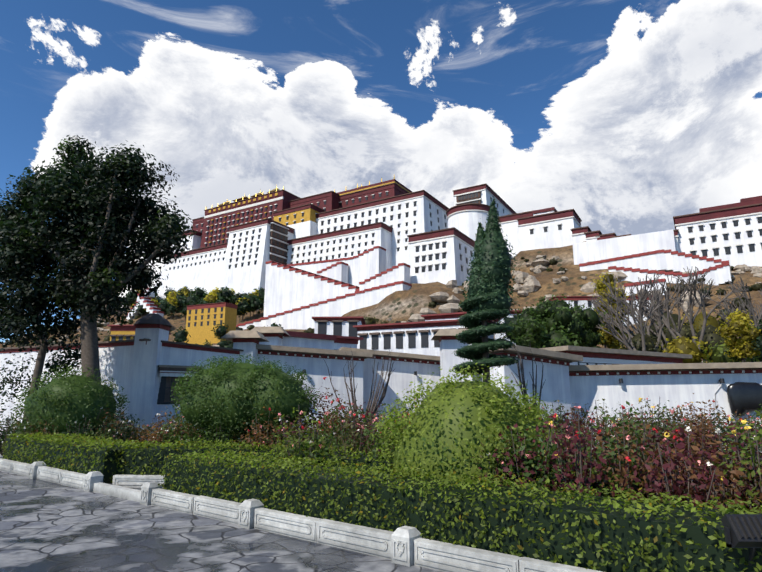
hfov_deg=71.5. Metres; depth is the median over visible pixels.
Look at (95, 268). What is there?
tree
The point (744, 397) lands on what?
spotlight
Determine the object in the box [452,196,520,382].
spiral cypress
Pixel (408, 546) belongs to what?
carved stone kerb
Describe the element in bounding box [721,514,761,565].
floodlight
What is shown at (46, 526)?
pavement flagstones
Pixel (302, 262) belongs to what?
potala palace
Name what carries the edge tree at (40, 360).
on the ground sheet
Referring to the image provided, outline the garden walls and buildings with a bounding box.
[0,296,761,449]
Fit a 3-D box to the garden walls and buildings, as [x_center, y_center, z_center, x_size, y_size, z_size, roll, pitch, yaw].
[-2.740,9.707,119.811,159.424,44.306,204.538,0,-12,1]
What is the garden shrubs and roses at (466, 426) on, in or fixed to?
on the ground sheet
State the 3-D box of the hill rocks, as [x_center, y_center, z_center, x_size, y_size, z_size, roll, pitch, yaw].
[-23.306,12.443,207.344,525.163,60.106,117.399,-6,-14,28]
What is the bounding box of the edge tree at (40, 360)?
[0,187,81,425]
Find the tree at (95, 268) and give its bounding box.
[0,135,195,383]
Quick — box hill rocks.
[3,241,761,362]
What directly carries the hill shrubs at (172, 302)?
on the hill terrain
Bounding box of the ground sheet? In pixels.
[0,449,752,508]
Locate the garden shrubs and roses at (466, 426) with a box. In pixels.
[0,347,761,512]
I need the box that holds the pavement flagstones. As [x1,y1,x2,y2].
[0,471,441,571]
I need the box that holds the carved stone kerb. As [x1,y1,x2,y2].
[0,454,601,571]
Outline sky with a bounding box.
[0,0,761,341]
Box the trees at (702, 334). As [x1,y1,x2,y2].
[497,266,761,362]
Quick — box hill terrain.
[0,245,761,361]
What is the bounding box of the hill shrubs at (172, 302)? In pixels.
[3,257,761,362]
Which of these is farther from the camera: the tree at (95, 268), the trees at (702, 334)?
the trees at (702, 334)
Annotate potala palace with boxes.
[126,176,761,329]
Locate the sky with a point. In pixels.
(631, 117)
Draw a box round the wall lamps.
[303,369,724,382]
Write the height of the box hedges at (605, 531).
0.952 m
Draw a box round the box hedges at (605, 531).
[0,430,761,571]
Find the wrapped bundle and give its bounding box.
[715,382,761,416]

